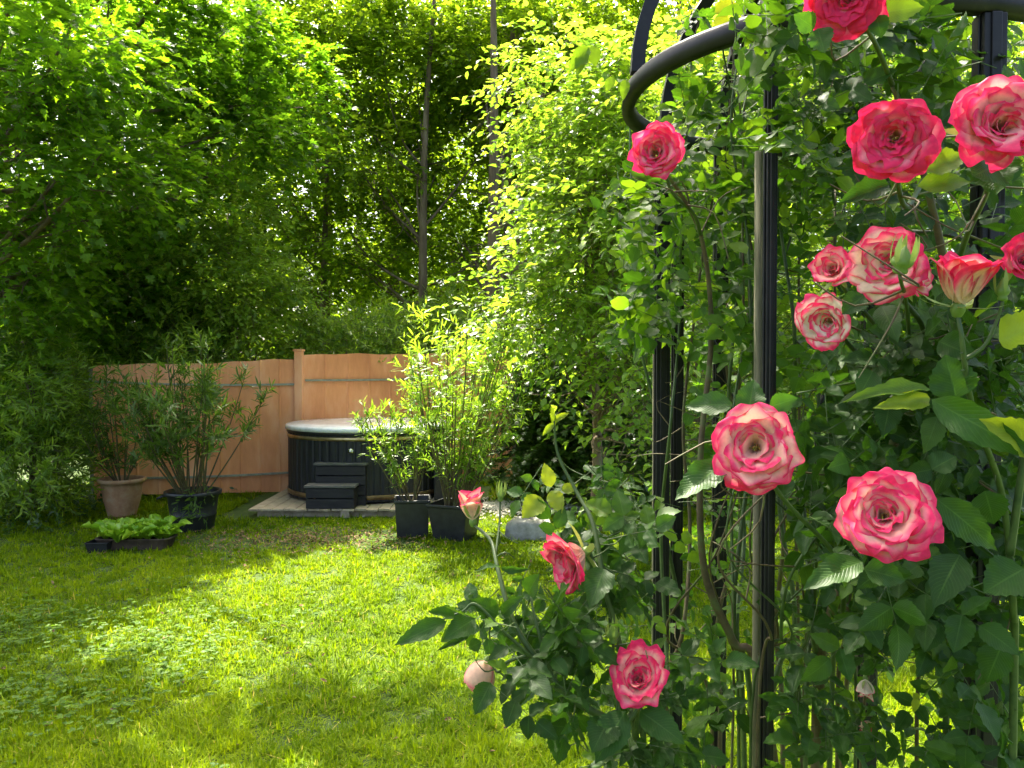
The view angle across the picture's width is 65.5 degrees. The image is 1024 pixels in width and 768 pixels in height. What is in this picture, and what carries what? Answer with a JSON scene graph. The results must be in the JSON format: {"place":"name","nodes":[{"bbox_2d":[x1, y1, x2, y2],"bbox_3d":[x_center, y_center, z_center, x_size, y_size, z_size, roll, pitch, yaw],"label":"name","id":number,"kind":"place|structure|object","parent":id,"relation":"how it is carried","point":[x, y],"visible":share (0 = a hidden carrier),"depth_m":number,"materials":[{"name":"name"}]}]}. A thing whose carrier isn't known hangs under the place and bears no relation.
{"place":"outdoors","nodes":[
{"label":"outdoors","id":0,"kind":"place"},
{"bbox_2d":[0,0,1022,365],"label":"sky","id":1,"kind":"structure","parent":0,"point":[127,0],"materials":[{"name":"white"}]},
{"bbox_2d":[0,379,1023,767],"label":"ground","id":2,"kind":"structure","parent":0,"point":[244,511],"depth_m":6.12,"materials":[{"name":"green plant"}]},
{"bbox_2d":[0,310,119,528],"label":"willow shrub","id":3,"kind":"object","parent":2,"relation":"on","point":[33,433],"visible":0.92,"depth_m":9.09,"materials":[{"name":"green plant"}]},
{"bbox_2d":[0,0,160,303],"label":"maple tree","id":4,"kind":"object","parent":2,"relation":"on","point":[141,21],"visible":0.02,"depth_m":11.91,"materials":[{"name":"green plant"}]},
{"bbox_2d":[84,539,111,552],"bbox_3d":[-4.004,1.577,7.757,0.223,0.100,0.191,0,1,0],"label":"seed tray","id":5,"kind":"object","parent":2,"relation":"on","point":[92,545],"visible":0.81,"depth_m":7.67,"materials":[{"name":"black plastic"}]},
{"bbox_2d":[0,158,230,422],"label":"hazel shrub","id":6,"kind":"object","parent":2,"relation":"on","point":[119,316],"visible":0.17,"depth_m":11.08,"materials":[{"name":"green plant"}]},
{"bbox_2d":[71,352,161,519],"bbox_3d":[-4.688,0.625,9.424,1.033,2.009,1.079,-1,2,-44],"label":"potted oleander","id":7,"kind":"object","parent":2,"relation":"on","point":[121,495],"visible":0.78,"depth_m":9.32,"materials":[{"name":"plant"}]},
{"bbox_2d":[80,513,192,550],"bbox_3d":[-3.723,1.462,7.842,0.906,0.326,0.617,0,1,11],"label":"lettuce trough","id":8,"kind":"object","parent":2,"relation":"on","point":[155,530],"visible":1,"depth_m":7.77,"materials":[{"name":"green plant"}]},
{"bbox_2d":[68,270,257,365],"bbox_3d":[-5.060,-0.024,11.597,2.873,3.237,1.813,0,1,0],"label":"feathery shrub","id":9,"kind":"object","parent":2,"relation":"on","point":[160,348],"visible":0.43,"depth_m":11.21,"materials":[{"name":"green plant"}]},
{"bbox_2d":[0,0,360,390],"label":"maple tree","id":10,"kind":"object","parent":2,"relation":"on","point":[133,70],"visible":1,"depth_m":9.55,"materials":[{"name":"green plant"}]},
{"bbox_2d":[0,571,360,767],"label":"clover","id":11,"kind":"object","parent":2,"relation":"on","point":[89,701],"visible":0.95,"depth_m":4.89,"materials":[{"name":"green plant"}]},
{"bbox_2d":[93,322,277,532],"bbox_3d":[-3.636,0.458,8.646,1.899,2.297,1.903,0,1,0],"label":"potted oleander","id":12,"kind":"object","parent":2,"relation":"on","point":[195,503],"visible":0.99,"depth_m":8.56,"materials":[{"name":"green plant"}]},
{"bbox_2d":[61,156,350,362],"bbox_3d":[-4.451,-0.878,11.906,4.007,4.928,2.912,-1,1,-22],"label":"elder shrub","id":13,"kind":"object","parent":2,"relation":"on","point":[235,235],"visible":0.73,"depth_m":11.51,"materials":[{"name":"green plant"}]},
{"bbox_2d":[93,0,340,361],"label":"forest tree","id":14,"kind":"object","parent":2,"relation":"on","point":[293,31],"visible":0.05,"depth_m":16.43,"materials":[{"name":"green plant"}]},
{"bbox_2d":[88,348,511,502],"bbox_3d":[-2.695,0.496,11.587,6.135,2.090,0.487,-1,1,-25],"label":"garden fence","id":15,"kind":"object","parent":2,"relation":"on","point":[314,386],"visible":0.48,"depth_m":11.20,"materials":[{"name":"brown wood"}]},
{"bbox_2d":[188,0,434,349],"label":"forest tree","id":16,"kind":"object","parent":2,"relation":"on","point":[320,14],"visible":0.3,"depth_m":15.80,"materials":[{"name":"green plant"}]},
{"bbox_2d":[249,488,435,517],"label":"tub platform","id":17,"kind":"structure","parent":2,"relation":"on","point":[283,502],"depth_m":9.54,"materials":[{"name":"grey wood"}]},
{"bbox_2d":[304,461,367,508],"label":"tub steps","id":18,"kind":"structure","parent":17,"relation":"on","point":[335,492],"depth_m":9.61,"materials":[{"name":"black wood"}]},
{"bbox_2d":[285,417,459,502],"bbox_3d":[-1.930,0.970,10.744,2.169,0.960,2.169,0,1,-17],"label":"hot tub","id":19,"kind":"object","parent":17,"relation":"on","point":[311,442],"visible":0.56,"depth_m":9.85,"materials":[{"name":"black plastic"}]},
{"bbox_2d":[266,285,433,364],"bbox_3d":[-2.538,-0.007,12.593,2.675,3.154,1.946,0,1,0],"label":"feathery shrub","id":20,"kind":"object","parent":2,"relation":"on","point":[344,330],"visible":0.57,"depth_m":12.26,"materials":[{"name":"green plant"}]},
{"bbox_2d":[2,521,708,751],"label":"leaf litter","id":21,"kind":"object","parent":2,"relation":"on","point":[300,537],"visible":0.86,"depth_m":8.08,"materials":[{"name":"brown plant"}]},
{"bbox_2d":[261,0,533,350],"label":"forest tree","id":22,"kind":"object","parent":2,"relation":"on","point":[410,129],"visible":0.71,"depth_m":15.37,"materials":[{"name":"green plant"}]},
{"bbox_2d":[347,368,451,537],"bbox_3d":[-1.171,0.692,8.598,1.117,1.831,0.956,0,1,0],"label":"potted willow","id":23,"kind":"object","parent":2,"relation":"on","point":[412,515],"visible":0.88,"depth_m":8.40,"materials":[{"name":"green plant"}]},
{"bbox_2d":[0,458,823,534],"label":"ground cover","id":24,"kind":"object","parent":2,"relation":"on","point":[75,502],"visible":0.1,"depth_m":9.58,"materials":[{"name":"green plant"}]},
{"bbox_2d":[298,34,545,345],"bbox_3d":[-2.696,-3.881,20.828,5.855,10.627,6.031,-1,1,-28],"label":"forest tree","id":25,"kind":"object","parent":2,"relation":"on","point":[413,290],"visible":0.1,"depth_m":20.08,"materials":[{"name":"green plant"}]},
{"bbox_2d":[360,275,518,354],"bbox_3d":[-1.171,-0.131,13.406,2.741,3.366,1.935,0,1,0],"label":"feathery shrub","id":26,"kind":"object","parent":2,"relation":"on","point":[458,314],"visible":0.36,"depth_m":13.09,"materials":[{"name":"green plant"}]},
{"bbox_2d":[387,289,551,541],"bbox_3d":[-0.501,0.313,8.414,1.739,2.599,2.113,0,1,-15],"label":"potted willow","id":27,"kind":"object","parent":2,"relation":"on","point":[449,519],"visible":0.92,"depth_m":8.13,"materials":[{"name":"green plant"}]},
{"bbox_2d":[362,497,583,523],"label":"gravel","id":28,"kind":"structure","parent":2,"relation":"on","point":[492,506],"depth_m":9.77,"materials":[{"name":"grey gravel"}]},
{"bbox_2d":[363,0,608,343],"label":"forest tree","id":29,"kind":"object","parent":2,"relation":"on","point":[495,8],"visible":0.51,"depth_m":15.19,"materials":[{"name":"green plant"}]},
{"bbox_2d":[0,0,1023,444],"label":"woods","id":30,"kind":"object","parent":2,"relation":"on","point":[352,302],"visible":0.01,"depth_m":22.80,"materials":[{"name":"green plant"}]},
{"bbox_2d":[505,516,551,540],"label":"stone block","id":31,"kind":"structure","parent":2,"relation":"on","point":[517,527],"depth_m":8.19,"materials":[{"name":"grey stone"}]},
{"bbox_2d":[326,0,740,453],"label":"forest tree","id":32,"kind":"object","parent":2,"relation":"on","point":[607,13],"visible":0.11,"depth_m":15.77,"materials":[{"name":"green plant"}]},
{"bbox_2d":[456,0,641,459],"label":"forest tree","id":33,"kind":"object","parent":2,"relation":"on","point":[512,37],"visible":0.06,"depth_m":15.71,"materials":[{"name":"green plant"}]},
{"bbox_2d":[394,406,729,767],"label":"rose bush","id":34,"kind":"object","parent":2,"relation":"on","point":[558,643],"visible":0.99,"depth_m":1.25,"materials":[{"name":"green plant"}]},
{"bbox_2d":[473,319,698,505],"bbox_3d":[0.924,0.490,10.297,2.896,2.723,2.532,0,1,0],"label":"ivy bush","id":35,"kind":"object","parent":2,"relation":"on","point":[547,455],"visible":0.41,"depth_m":9.89,"materials":[{"name":"green plant"}]},
{"bbox_2d":[422,0,809,539],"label":"privet shrub","id":36,"kind":"object","parent":2,"relation":"on","point":[595,113],"visible":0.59,"depth_m":7.39,"materials":[{"name":"green plant"}]},
{"bbox_2d":[518,0,753,361],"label":"forest tree","id":37,"kind":"object","parent":2,"relation":"on","point":[565,273],"visible":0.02,"depth_m":17.03,"materials":[{"name":"green plant"}]},
{"bbox_2d":[652,401,652,569],"bbox_3d":[0.386,0.878,2.170,0.011,1.948,0.011,1,1,22],"label":"garden stake","id":38,"kind":"object","parent":2,"relation":"on","point":[652,471],"visible":0.08,"depth_m":2.15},
{"bbox_2d":[599,0,883,463],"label":"boundary shrub","id":39,"kind":"object","parent":2,"relation":"on","point":[788,314],"visible":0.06,"depth_m":10.37,"materials":[{"name":"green plant"}]},
{"bbox_2d":[752,150,762,767],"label":"garden stake","id":40,"kind":"object","parent":2,"relation":"on","point":[758,197],"visible":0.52,"depth_m":1.46,"materials":[{"name":"black metal"}]},
{"bbox_2d":[579,0,1023,767],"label":"climbing rose","id":41,"kind":"object","parent":2,"relation":"on","point":[897,524],"visible":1,"depth_m":1.12,"materials":[{"name":"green plant"}]},
{"bbox_2d":[622,0,1023,767],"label":"rose pavilion","id":42,"kind":"structure","parent":2,"relation":"on","point":[990,26],"depth_m":1.45,"materials":[{"name":"black metal"}]},
{"bbox_2d":[734,41,970,434],"bbox_3d":[4.930,-1.883,11.505,3.808,6.957,3.069,0,1,0],"label":"boundary shrub","id":43,"kind":"object","parent":2,"relation":"on","point":[848,206],"visible":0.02,"depth_m":11.19,"materials":[{"name":"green plant"}]},
{"bbox_2d":[712,1,1023,229],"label":"forest tree","id":44,"kind":"object","parent":2,"relation":"on","point":[922,49],"visible":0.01,"depth_m":14.85,"materials":[{"name":"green plant"}]},
{"bbox_2d":[901,23,1023,405],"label":"boundary shrub","id":45,"kind":"object","parent":2,"relation":"on","point":[1021,26],"visible":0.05,"depth_m":11.02,"materials":[{"name":"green plant"}]}
]}

